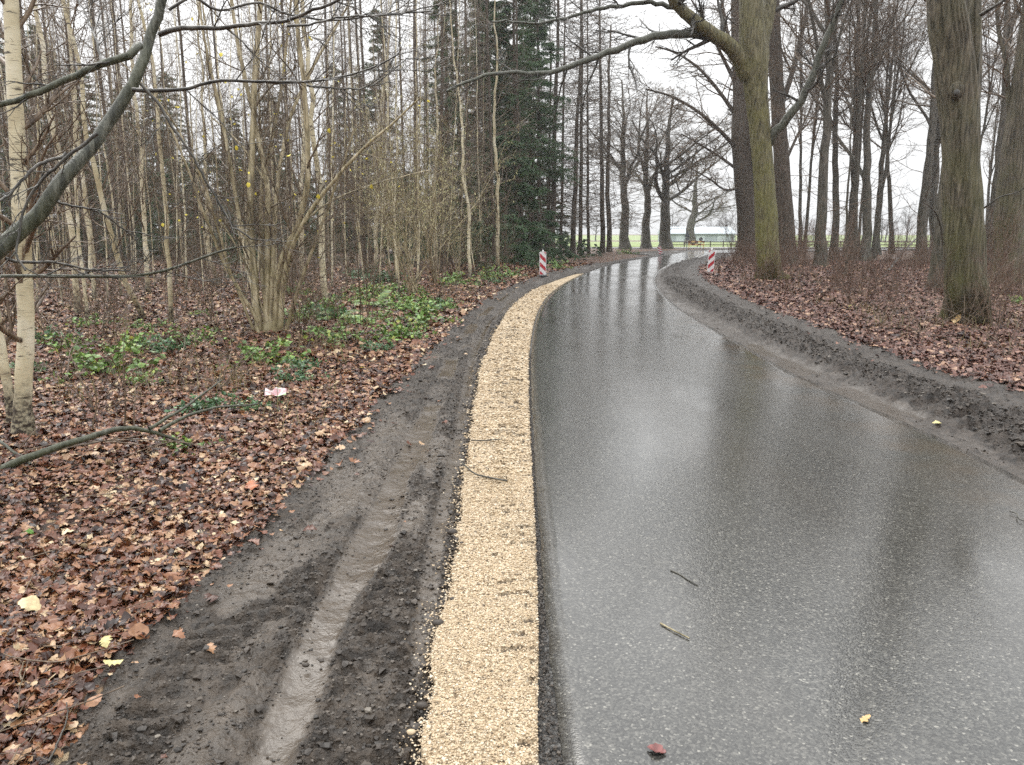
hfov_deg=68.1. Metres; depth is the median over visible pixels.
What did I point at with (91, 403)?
bare canes
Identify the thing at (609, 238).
larch tree
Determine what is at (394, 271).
catkin hazel
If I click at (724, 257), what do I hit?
brush shrub
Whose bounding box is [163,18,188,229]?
birch tree
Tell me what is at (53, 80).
larch tree
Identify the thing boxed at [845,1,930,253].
bare tree
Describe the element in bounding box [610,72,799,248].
oak tree
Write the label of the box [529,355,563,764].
edge crumbs
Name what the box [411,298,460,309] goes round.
bramble
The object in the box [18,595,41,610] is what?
fallen leaf
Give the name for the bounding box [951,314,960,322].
fallen leaf
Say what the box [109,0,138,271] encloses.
birch tree
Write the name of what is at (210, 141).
birch tree
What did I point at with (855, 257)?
brush shrub
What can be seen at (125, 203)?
larch tree
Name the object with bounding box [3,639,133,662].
fallen stick
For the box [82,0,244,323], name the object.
birch tree
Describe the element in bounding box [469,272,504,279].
bramble
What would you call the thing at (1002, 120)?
bare tree
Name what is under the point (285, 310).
bramble
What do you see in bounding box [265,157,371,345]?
brush shrub
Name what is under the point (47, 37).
birch tree
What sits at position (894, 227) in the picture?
brush shrub
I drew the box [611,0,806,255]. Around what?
oak tree
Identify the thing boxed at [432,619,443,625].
stone
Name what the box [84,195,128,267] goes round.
brush shrub
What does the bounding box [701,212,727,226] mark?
field tree
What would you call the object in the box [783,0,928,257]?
bare tree
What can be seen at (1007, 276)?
brush shrub
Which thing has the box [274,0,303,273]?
birch tree
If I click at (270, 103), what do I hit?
birch tree
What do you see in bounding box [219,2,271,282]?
birch tree
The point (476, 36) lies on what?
spruce tree
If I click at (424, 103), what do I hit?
larch tree
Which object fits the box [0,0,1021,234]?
sky
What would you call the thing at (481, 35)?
spruce tree
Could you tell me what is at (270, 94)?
larch tree
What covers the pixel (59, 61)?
larch tree
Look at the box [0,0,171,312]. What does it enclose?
birch tree
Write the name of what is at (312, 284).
brush shrub
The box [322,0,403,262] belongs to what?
larch tree
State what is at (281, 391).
wrapper
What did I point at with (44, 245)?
young spruce
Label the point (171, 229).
brush shrub
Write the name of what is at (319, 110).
larch tree
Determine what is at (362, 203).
larch tree
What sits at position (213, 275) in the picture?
brush shrub
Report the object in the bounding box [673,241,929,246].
rail fence
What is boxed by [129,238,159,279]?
brush shrub
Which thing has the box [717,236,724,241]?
door
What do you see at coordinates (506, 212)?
brush shrub
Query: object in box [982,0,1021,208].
bare tree
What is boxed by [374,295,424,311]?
bramble
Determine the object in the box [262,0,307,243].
birch tree
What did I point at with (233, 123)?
birch tree
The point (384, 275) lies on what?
bramble
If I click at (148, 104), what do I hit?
larch tree
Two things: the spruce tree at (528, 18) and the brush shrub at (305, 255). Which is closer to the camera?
the brush shrub at (305, 255)
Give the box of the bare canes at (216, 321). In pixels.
[141,270,304,357]
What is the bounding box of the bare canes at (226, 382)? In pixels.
[67,301,308,388]
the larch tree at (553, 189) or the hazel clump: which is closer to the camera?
the hazel clump
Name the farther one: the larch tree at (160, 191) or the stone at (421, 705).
the larch tree at (160, 191)
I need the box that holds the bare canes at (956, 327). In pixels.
[855,264,1023,356]
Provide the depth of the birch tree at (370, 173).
33.38 m
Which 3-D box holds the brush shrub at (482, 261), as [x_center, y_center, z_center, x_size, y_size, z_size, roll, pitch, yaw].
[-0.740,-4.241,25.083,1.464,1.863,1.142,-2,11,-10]
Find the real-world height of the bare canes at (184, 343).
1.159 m
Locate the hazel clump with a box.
[39,0,494,332]
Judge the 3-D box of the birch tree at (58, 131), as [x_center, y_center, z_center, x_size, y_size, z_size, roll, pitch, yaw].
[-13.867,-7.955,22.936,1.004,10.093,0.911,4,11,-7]
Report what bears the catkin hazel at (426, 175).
on the forest floor
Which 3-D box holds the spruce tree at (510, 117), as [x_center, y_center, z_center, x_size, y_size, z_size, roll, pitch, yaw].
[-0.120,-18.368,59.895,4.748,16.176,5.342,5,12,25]
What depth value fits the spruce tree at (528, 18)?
52.45 m
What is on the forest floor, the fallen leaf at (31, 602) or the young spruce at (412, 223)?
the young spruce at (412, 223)
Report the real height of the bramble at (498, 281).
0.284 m
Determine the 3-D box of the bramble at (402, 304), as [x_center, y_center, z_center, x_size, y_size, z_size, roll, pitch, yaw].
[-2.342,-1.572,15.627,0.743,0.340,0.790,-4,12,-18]
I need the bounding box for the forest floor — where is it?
[0,234,1023,764]
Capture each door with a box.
[676,236,683,241]
[696,236,704,240]
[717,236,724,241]
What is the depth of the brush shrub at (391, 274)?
21.92 m
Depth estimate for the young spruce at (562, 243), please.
41.24 m
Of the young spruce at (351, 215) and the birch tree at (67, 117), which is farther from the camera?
the young spruce at (351, 215)
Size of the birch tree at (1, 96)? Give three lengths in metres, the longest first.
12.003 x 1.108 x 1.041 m
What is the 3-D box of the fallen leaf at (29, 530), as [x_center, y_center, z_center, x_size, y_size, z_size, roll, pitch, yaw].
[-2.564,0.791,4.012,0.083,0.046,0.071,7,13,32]
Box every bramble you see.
[9,360,53,371]
[35,324,79,339]
[35,332,106,352]
[38,336,165,383]
[65,312,125,327]
[81,327,166,357]
[117,371,162,387]
[127,318,177,330]
[129,332,202,353]
[149,325,233,347]
[157,428,223,456]
[165,389,238,413]
[187,308,222,315]
[215,334,310,368]
[217,400,254,413]
[229,395,283,411]
[261,352,309,365]
[269,362,328,380]
[283,356,326,369]
[284,305,339,321]
[296,294,343,312]
[298,301,355,318]
[303,319,382,347]
[333,292,376,303]
[340,283,368,291]
[343,263,377,276]
[343,313,371,326]
[348,282,390,295]
[352,268,407,283]
[352,289,402,300]
[358,317,437,341]
[359,338,396,350]
[369,309,392,320]
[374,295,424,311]
[379,280,428,292]
[384,296,461,324]
[384,297,417,310]
[387,290,436,303]
[388,325,426,339]
[398,297,434,308]
[407,321,428,329]
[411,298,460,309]
[418,306,442,313]
[424,297,454,309]
[433,297,466,305]
[437,274,483,286]
[438,269,469,281]
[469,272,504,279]
[473,263,512,277]
[485,277,510,283]
[499,267,527,276]
[546,258,574,269]
[615,248,640,253]
[1008,295,1022,303]
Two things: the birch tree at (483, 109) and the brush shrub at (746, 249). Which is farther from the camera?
the brush shrub at (746, 249)
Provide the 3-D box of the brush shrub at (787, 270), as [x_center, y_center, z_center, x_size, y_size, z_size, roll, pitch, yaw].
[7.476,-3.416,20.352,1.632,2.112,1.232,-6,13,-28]
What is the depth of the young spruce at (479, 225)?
31.85 m
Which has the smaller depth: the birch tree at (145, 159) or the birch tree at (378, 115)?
the birch tree at (145, 159)
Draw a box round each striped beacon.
[537,250,547,277]
[657,246,664,254]
[707,248,714,272]
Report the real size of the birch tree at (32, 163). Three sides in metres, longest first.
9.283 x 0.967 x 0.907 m
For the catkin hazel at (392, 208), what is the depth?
19.68 m
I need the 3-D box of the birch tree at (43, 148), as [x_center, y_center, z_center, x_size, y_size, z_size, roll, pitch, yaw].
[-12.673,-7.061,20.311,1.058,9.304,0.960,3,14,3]
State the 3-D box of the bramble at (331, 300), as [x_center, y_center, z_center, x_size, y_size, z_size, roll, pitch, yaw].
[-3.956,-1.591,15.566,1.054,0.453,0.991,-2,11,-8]
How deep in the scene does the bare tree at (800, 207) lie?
56.77 m
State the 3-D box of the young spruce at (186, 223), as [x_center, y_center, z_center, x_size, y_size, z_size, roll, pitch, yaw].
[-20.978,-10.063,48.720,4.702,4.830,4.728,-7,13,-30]
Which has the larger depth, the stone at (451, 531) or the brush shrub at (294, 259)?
the brush shrub at (294, 259)
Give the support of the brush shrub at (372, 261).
on the forest floor
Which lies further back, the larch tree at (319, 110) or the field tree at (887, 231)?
the field tree at (887, 231)
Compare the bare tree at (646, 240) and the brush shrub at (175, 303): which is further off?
the bare tree at (646, 240)
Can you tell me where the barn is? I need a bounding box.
[657,227,736,241]
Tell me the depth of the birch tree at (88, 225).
18.09 m
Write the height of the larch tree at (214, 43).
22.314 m
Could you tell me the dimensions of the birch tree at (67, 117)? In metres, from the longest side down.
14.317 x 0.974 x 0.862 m
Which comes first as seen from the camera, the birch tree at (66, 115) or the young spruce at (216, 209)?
the birch tree at (66, 115)
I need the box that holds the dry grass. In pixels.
[0,266,1023,438]
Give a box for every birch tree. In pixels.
[0,0,130,440]
[0,0,142,298]
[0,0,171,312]
[0,0,179,318]
[0,3,34,210]
[0,39,42,284]
[0,49,33,282]
[0,50,71,292]
[0,53,11,218]
[0,65,75,422]
[0,76,30,211]
[0,124,11,290]
[20,0,64,308]
[20,0,129,319]
[20,2,45,283]
[20,29,55,279]
[22,0,68,310]
[24,0,62,288]
[24,32,39,256]
[28,2,97,273]
[28,11,62,244]
[30,1,72,279]
[33,41,69,238]
[43,0,64,282]
[44,13,96,265]
[49,0,105,264]
[55,0,191,292]
[55,9,75,273]
[58,2,74,228]
[61,0,134,294]
[66,0,121,300]
[76,0,157,236]
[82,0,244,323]
[94,13,129,268]
[97,4,143,279]
[97,53,138,256]
[99,1,132,222]
[99,5,157,268]
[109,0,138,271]
[118,1,147,272]
[120,27,165,257]
[122,0,168,223]
[123,1,161,286]
[135,0,197,275]
[152,0,263,281]
[154,0,212,288]
[160,0,192,284]
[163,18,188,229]
[164,0,258,265]
[164,6,190,258]
[165,10,208,270]
[181,0,211,294]
[185,1,230,278]
[186,0,250,288]
[191,78,209,237]
[200,35,222,251]
[211,35,242,247]
[214,0,386,305]
[216,0,255,293]
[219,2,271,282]
[224,0,384,282]
[225,0,257,241]
[228,1,279,307]
[235,0,290,243]
[237,0,265,297]
[237,0,289,245]
[241,0,291,271]
[260,2,286,220]
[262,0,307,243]
[262,9,282,211]
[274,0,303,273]
[274,51,300,276]
[277,40,300,234]
[297,0,352,264]
[310,0,347,266]
[310,1,357,286]
[311,5,334,285]
[319,0,440,270]
[323,3,362,283]
[324,3,344,229]
[324,23,340,268]
[331,1,370,284]
[342,1,433,284]
[346,24,369,267]
[347,6,369,268]
[356,67,378,265]
[362,0,404,275]
[363,0,413,283]
[363,0,413,293]
[363,3,394,273]
[369,7,394,267]
[373,47,383,264]
[385,0,485,266]
[391,0,439,283]
[396,0,427,264]
[399,0,437,281]
[408,0,507,276]
[412,0,458,214]
[418,2,444,268]
[436,2,478,271]
[443,0,542,268]
[445,16,484,272]
[446,0,478,271]
[454,2,493,260]
[474,6,492,233]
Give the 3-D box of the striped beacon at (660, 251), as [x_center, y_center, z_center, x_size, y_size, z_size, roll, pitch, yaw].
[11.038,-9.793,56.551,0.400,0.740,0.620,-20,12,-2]
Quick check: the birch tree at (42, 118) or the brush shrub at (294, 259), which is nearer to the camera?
the brush shrub at (294, 259)
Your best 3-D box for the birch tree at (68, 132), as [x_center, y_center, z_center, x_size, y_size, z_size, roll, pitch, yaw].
[-15.890,-10.759,26.539,2.051,14.269,2.123,-10,19,-27]
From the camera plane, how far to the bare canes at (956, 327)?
10.20 m
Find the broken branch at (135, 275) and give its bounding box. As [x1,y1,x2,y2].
[0,222,302,316]
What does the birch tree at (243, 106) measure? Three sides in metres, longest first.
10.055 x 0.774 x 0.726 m
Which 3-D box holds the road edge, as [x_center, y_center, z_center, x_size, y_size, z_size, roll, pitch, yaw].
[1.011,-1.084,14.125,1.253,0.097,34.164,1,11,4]
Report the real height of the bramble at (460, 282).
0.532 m
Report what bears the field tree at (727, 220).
on the meadow
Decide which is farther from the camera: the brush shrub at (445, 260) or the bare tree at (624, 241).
the bare tree at (624, 241)
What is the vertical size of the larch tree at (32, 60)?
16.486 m
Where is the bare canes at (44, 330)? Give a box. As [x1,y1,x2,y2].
[2,245,195,331]
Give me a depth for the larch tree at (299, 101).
43.97 m
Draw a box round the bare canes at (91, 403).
[0,298,282,412]
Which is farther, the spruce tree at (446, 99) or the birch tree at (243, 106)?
the spruce tree at (446, 99)
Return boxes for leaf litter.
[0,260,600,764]
[687,259,1023,391]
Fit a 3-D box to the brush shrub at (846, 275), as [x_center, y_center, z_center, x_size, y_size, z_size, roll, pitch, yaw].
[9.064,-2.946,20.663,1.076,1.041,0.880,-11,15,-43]
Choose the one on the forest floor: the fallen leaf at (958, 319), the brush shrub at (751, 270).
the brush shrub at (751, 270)
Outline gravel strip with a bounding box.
[421,273,582,764]
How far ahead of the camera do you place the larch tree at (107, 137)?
27.04 m
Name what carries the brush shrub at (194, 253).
on the forest floor
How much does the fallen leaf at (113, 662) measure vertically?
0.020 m
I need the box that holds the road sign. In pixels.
[685,231,689,250]
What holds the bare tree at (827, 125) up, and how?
on the forest floor
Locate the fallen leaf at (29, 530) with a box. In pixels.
[20,528,33,533]
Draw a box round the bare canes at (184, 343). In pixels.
[94,277,290,379]
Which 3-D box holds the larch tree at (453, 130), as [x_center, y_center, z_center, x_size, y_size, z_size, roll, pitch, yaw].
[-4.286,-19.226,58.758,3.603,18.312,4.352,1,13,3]
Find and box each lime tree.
[879,0,1022,287]
[890,0,1023,325]
[909,0,1023,283]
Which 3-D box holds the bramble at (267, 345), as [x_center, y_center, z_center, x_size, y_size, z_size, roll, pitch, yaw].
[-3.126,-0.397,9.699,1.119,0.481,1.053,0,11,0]
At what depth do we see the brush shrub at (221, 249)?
29.09 m
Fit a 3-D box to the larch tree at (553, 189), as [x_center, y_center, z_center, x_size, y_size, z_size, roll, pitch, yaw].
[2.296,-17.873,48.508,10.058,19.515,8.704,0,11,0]
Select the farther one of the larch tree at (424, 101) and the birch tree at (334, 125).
the larch tree at (424, 101)
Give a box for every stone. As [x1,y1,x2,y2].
[407,729,415,734]
[416,701,428,709]
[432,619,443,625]
[447,528,457,534]
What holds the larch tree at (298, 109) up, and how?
on the forest floor
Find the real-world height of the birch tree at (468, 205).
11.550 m
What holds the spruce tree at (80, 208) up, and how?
on the forest floor
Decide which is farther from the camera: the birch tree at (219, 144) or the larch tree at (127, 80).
the larch tree at (127, 80)
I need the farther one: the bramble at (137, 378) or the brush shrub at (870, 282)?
the brush shrub at (870, 282)
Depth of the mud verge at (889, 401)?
8.71 m
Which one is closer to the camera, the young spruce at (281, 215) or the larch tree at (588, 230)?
the young spruce at (281, 215)
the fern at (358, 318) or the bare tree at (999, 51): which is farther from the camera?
the bare tree at (999, 51)
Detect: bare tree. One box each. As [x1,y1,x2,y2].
[551,70,681,248]
[589,78,718,247]
[698,0,912,266]
[781,0,841,253]
[781,0,912,259]
[782,0,928,260]
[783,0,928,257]
[787,0,1018,254]
[793,2,854,256]
[803,0,923,260]
[821,0,930,254]
[832,0,905,210]
[838,0,908,254]
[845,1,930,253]
[847,0,1021,258]
[853,0,932,258]
[914,23,983,225]
[980,0,1019,208]
[981,0,1021,263]
[981,40,1014,228]
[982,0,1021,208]
[984,0,1017,116]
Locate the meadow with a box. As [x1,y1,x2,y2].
[514,235,929,246]
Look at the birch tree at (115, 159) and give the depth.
33.67 m
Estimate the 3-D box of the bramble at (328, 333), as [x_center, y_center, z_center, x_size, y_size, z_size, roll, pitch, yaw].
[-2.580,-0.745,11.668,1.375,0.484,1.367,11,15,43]
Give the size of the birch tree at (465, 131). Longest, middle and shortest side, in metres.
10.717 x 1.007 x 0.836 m
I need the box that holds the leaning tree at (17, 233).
[0,0,480,301]
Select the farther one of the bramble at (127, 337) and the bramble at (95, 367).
the bramble at (127, 337)
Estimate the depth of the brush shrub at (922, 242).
38.64 m
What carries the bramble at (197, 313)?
on the forest floor
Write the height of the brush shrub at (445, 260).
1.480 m
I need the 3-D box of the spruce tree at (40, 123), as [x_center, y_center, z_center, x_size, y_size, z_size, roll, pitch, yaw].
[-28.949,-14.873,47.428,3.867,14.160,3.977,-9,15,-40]
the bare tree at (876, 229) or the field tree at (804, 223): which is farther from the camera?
the field tree at (804, 223)
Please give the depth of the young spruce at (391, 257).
39.76 m
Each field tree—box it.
[584,212,599,241]
[610,202,640,227]
[655,206,691,226]
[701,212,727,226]
[722,209,736,227]
[794,215,815,232]
[872,207,907,241]
[872,211,903,241]
[899,200,917,240]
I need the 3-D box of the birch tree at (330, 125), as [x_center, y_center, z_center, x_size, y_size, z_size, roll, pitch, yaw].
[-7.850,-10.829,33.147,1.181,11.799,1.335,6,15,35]
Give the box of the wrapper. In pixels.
[265,387,286,395]
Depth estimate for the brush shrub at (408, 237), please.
31.12 m
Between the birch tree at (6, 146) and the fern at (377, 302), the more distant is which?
the birch tree at (6, 146)
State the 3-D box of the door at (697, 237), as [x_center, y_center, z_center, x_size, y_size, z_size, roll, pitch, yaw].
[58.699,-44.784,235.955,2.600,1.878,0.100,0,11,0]
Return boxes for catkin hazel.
[321,59,502,278]
[327,72,534,294]
[330,22,495,285]
[396,174,504,274]
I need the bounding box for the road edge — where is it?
[529,283,572,764]
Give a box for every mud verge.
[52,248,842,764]
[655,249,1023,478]
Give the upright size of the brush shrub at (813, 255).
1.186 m
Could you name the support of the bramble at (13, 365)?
on the forest floor
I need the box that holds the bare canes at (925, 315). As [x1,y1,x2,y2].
[841,277,985,331]
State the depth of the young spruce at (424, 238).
49.52 m
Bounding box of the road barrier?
[687,241,704,248]
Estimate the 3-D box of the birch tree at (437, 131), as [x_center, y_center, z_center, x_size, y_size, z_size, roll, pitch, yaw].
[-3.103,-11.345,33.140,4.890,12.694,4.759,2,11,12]
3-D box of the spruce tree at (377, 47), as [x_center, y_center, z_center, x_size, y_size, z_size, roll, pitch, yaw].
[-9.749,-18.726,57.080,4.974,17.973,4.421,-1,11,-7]
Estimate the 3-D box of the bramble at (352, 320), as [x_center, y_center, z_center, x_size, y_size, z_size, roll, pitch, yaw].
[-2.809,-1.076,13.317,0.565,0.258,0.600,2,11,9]
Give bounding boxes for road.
[530,248,1023,764]
[591,247,828,247]
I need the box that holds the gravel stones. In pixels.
[387,284,559,764]
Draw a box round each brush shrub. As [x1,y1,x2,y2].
[0,223,14,288]
[1,202,87,283]
[32,239,54,272]
[35,202,101,295]
[41,229,77,279]
[51,263,116,315]
[59,219,137,312]
[66,250,157,335]
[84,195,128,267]
[90,210,124,271]
[95,214,144,300]
[121,240,157,288]
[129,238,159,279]
[131,199,200,300]
[138,220,222,321]
[148,163,201,280]
[153,244,207,283]
[159,184,263,325]
[163,211,223,276]
[170,212,230,293]
[181,230,216,278]
[190,240,233,283]
[195,256,239,289]
[198,223,230,272]
[222,245,249,298]
[224,163,295,325]
[240,190,362,342]
[245,191,302,255]
[253,203,313,302]
[255,183,297,282]
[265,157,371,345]
[287,246,308,301]
[289,220,316,287]
[289,236,334,314]
[296,199,357,293]
[307,202,337,272]
[313,96,422,327]
[314,222,353,276]
[332,221,368,288]
[350,244,390,276]
[354,236,386,285]
[379,259,409,285]
[392,206,424,267]
[400,254,434,280]
[410,215,485,300]
[421,239,463,276]
[444,247,463,271]
[449,187,488,267]
[471,228,511,279]
[472,230,486,268]
[482,180,528,277]
[488,226,507,265]
[709,190,736,253]
[716,235,753,265]
[718,248,728,260]
[726,248,770,285]
[728,230,745,261]
[729,248,747,264]
[737,222,821,290]
[737,237,754,263]
[768,215,821,291]
[779,237,798,265]
[786,210,819,266]
[790,219,814,274]
[791,244,824,278]
[794,219,814,260]
[805,237,900,308]
[805,245,818,265]
[808,199,865,289]
[825,250,849,270]
[828,260,866,289]
[833,223,867,271]
[840,257,893,302]
[842,244,863,270]
[858,263,879,278]
[865,252,888,269]
[866,249,917,308]
[875,205,923,277]
[879,251,891,265]
[881,241,905,255]
[881,241,915,271]
[890,215,918,260]
[896,220,932,280]
[896,246,923,270]
[902,242,929,275]
[907,227,930,260]
[914,273,939,292]
[924,262,943,292]
[968,242,1023,339]
[984,202,1023,287]
[985,200,1023,291]
[987,249,1023,301]
[988,265,1018,294]
[990,256,1022,291]
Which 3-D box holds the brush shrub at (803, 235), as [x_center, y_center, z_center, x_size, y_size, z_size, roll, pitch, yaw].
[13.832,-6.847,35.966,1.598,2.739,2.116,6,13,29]
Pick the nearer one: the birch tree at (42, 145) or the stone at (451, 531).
the stone at (451, 531)
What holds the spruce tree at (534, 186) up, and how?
on the forest floor
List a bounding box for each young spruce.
[0,171,67,253]
[10,215,69,259]
[44,166,143,256]
[77,165,162,256]
[99,188,177,258]
[123,158,228,255]
[142,153,264,257]
[151,188,223,256]
[205,154,314,262]
[213,167,315,264]
[280,177,335,235]
[283,178,338,251]
[304,197,360,263]
[308,176,372,250]
[316,195,380,250]
[317,170,399,252]
[365,178,456,264]
[397,171,443,252]
[400,205,458,258]
[408,171,514,255]
[450,135,579,264]
[457,219,490,270]
[486,214,538,269]
[507,200,547,253]
[508,194,577,247]
[525,210,562,260]
[527,194,586,249]
[554,235,574,263]
[574,239,593,259]
[593,244,602,256]
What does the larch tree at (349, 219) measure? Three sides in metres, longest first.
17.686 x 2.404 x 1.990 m
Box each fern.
[318,303,359,319]
[348,311,376,323]
[352,290,391,307]
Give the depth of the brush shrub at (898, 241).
25.83 m
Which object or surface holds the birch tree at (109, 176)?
on the forest floor
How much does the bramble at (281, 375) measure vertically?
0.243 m
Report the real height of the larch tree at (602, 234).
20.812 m
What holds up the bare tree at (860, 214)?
on the forest floor
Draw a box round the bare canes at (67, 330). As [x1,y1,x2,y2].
[5,245,118,378]
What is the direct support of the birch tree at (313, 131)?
on the forest floor
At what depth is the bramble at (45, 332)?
11.47 m
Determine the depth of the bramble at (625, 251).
58.97 m
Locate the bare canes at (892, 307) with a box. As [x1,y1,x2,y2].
[833,272,966,327]
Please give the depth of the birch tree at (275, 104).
30.82 m
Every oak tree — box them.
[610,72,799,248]
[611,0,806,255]
[628,166,814,243]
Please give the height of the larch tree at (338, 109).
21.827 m
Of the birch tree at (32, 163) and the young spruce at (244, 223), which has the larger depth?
the young spruce at (244, 223)
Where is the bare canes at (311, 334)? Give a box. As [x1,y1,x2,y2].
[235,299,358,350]
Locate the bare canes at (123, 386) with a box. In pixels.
[10,251,204,428]
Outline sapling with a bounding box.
[829,76,879,275]
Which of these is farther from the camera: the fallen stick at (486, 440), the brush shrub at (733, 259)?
the brush shrub at (733, 259)
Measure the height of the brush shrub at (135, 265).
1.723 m
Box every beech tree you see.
[423,0,866,279]
[706,0,878,263]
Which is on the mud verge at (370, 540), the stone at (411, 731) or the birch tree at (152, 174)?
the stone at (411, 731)
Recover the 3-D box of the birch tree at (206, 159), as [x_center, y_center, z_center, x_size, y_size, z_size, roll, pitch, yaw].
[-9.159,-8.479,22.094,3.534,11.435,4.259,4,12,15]
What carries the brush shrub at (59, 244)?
on the forest floor
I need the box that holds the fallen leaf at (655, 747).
[647,743,665,752]
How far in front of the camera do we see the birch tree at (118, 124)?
30.44 m
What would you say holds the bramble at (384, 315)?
on the forest floor
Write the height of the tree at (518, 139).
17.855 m
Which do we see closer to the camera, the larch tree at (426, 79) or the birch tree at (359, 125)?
the birch tree at (359, 125)
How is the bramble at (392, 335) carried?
on the forest floor
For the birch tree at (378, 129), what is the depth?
29.66 m
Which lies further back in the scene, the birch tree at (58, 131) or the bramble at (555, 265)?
the bramble at (555, 265)
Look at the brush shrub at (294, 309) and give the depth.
11.11 m
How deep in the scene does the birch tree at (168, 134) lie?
27.30 m
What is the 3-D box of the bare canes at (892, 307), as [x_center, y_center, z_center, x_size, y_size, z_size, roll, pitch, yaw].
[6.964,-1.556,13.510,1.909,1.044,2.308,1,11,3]
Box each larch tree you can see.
[0,0,87,281]
[0,1,50,269]
[21,16,63,228]
[28,1,93,253]
[29,0,116,274]
[33,10,97,252]
[40,0,82,252]
[40,6,107,220]
[55,0,153,272]
[61,0,170,271]
[76,0,148,258]
[96,1,127,159]
[100,0,161,226]
[105,16,128,157]
[128,13,171,227]
[129,0,200,232]
[135,14,186,226]
[144,0,221,271]
[177,0,242,256]
[216,0,263,236]
[230,0,300,231]
[234,0,278,231]
[239,1,277,140]
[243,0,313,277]
[251,0,300,224]
[278,2,322,213]
[278,23,318,218]
[280,0,310,254]
[291,6,334,221]
[293,0,365,265]
[307,0,393,259]
[318,1,373,255]
[320,1,351,255]
[320,7,364,254]
[321,1,358,263]
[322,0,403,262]
[325,0,389,265]
[357,0,408,255]
[358,25,393,253]
[361,0,467,267]
[374,1,432,254]
[377,0,403,253]
[391,0,478,273]
[404,0,434,258]
[407,0,437,248]
[408,35,438,208]
[412,0,488,261]
[412,0,504,265]
[418,0,454,240]
[424,0,504,246]
[430,0,470,229]
[436,18,468,232]
[446,0,528,265]
[452,2,508,260]
[458,0,503,262]
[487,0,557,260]
[490,0,628,256]
[499,0,526,251]
[519,0,651,255]
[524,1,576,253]
[534,0,599,254]
[535,27,569,246]
[547,0,622,253]
[553,0,652,252]
[556,5,697,251]
[557,2,629,253]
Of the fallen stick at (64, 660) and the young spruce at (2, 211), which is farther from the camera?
the young spruce at (2, 211)
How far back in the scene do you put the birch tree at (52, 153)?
31.69 m
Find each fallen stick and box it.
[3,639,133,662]
[47,702,68,762]
[461,461,507,480]
[471,439,501,440]
[660,622,689,638]
[670,570,697,585]
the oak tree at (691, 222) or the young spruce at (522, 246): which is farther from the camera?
the oak tree at (691, 222)
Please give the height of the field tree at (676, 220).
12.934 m
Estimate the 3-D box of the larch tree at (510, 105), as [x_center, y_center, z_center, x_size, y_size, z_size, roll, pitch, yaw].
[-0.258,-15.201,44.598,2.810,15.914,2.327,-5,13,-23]
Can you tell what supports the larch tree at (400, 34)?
on the forest floor
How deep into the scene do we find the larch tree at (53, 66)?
58.87 m
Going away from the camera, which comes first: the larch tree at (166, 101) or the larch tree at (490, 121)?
the larch tree at (490, 121)
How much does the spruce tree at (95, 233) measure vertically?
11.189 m
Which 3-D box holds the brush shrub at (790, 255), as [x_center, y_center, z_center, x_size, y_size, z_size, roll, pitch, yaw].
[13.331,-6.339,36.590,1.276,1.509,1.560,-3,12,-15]
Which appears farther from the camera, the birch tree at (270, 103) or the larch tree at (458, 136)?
the larch tree at (458, 136)
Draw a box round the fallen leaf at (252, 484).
[244,480,257,489]
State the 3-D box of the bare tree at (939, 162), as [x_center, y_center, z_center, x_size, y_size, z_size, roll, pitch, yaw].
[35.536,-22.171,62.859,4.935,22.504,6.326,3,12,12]
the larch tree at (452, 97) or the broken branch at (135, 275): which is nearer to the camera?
the broken branch at (135, 275)
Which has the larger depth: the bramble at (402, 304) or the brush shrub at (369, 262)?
the brush shrub at (369, 262)
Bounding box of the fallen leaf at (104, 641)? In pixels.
[99,635,111,647]
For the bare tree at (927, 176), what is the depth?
42.50 m
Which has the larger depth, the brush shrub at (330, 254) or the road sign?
the road sign
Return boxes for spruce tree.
[0,34,60,236]
[0,45,11,227]
[1,51,74,256]
[25,24,72,256]
[39,48,68,250]
[55,125,104,253]
[57,70,116,259]
[91,138,123,217]
[100,87,178,250]
[114,138,170,252]
[134,93,184,227]
[151,72,200,224]
[210,136,239,246]
[225,109,243,249]
[231,143,269,248]
[247,96,315,227]
[321,66,358,201]
[347,73,380,206]
[355,6,413,253]
[412,0,490,264]
[450,4,500,176]
[456,0,511,260]
[463,0,536,259]
[472,0,556,258]
[490,106,527,253]
[494,0,560,242]
[495,41,535,237]
[502,58,560,251]
[510,0,581,251]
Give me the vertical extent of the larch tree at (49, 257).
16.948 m
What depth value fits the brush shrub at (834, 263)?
31.38 m
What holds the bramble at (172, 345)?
on the forest floor
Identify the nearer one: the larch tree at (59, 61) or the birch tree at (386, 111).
the birch tree at (386, 111)
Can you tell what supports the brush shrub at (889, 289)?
on the forest floor
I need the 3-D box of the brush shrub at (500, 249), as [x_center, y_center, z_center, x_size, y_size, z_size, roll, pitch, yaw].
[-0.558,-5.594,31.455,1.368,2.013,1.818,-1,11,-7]
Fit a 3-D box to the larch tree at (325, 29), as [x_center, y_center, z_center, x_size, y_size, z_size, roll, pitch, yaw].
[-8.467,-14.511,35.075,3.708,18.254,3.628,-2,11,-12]
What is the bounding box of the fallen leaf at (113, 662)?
[103,659,122,666]
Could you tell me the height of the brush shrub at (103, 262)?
1.965 m
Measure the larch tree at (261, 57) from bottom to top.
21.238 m
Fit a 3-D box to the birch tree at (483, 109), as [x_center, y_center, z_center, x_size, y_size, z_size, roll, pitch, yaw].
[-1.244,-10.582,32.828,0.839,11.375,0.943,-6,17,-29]
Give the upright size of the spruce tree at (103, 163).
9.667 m

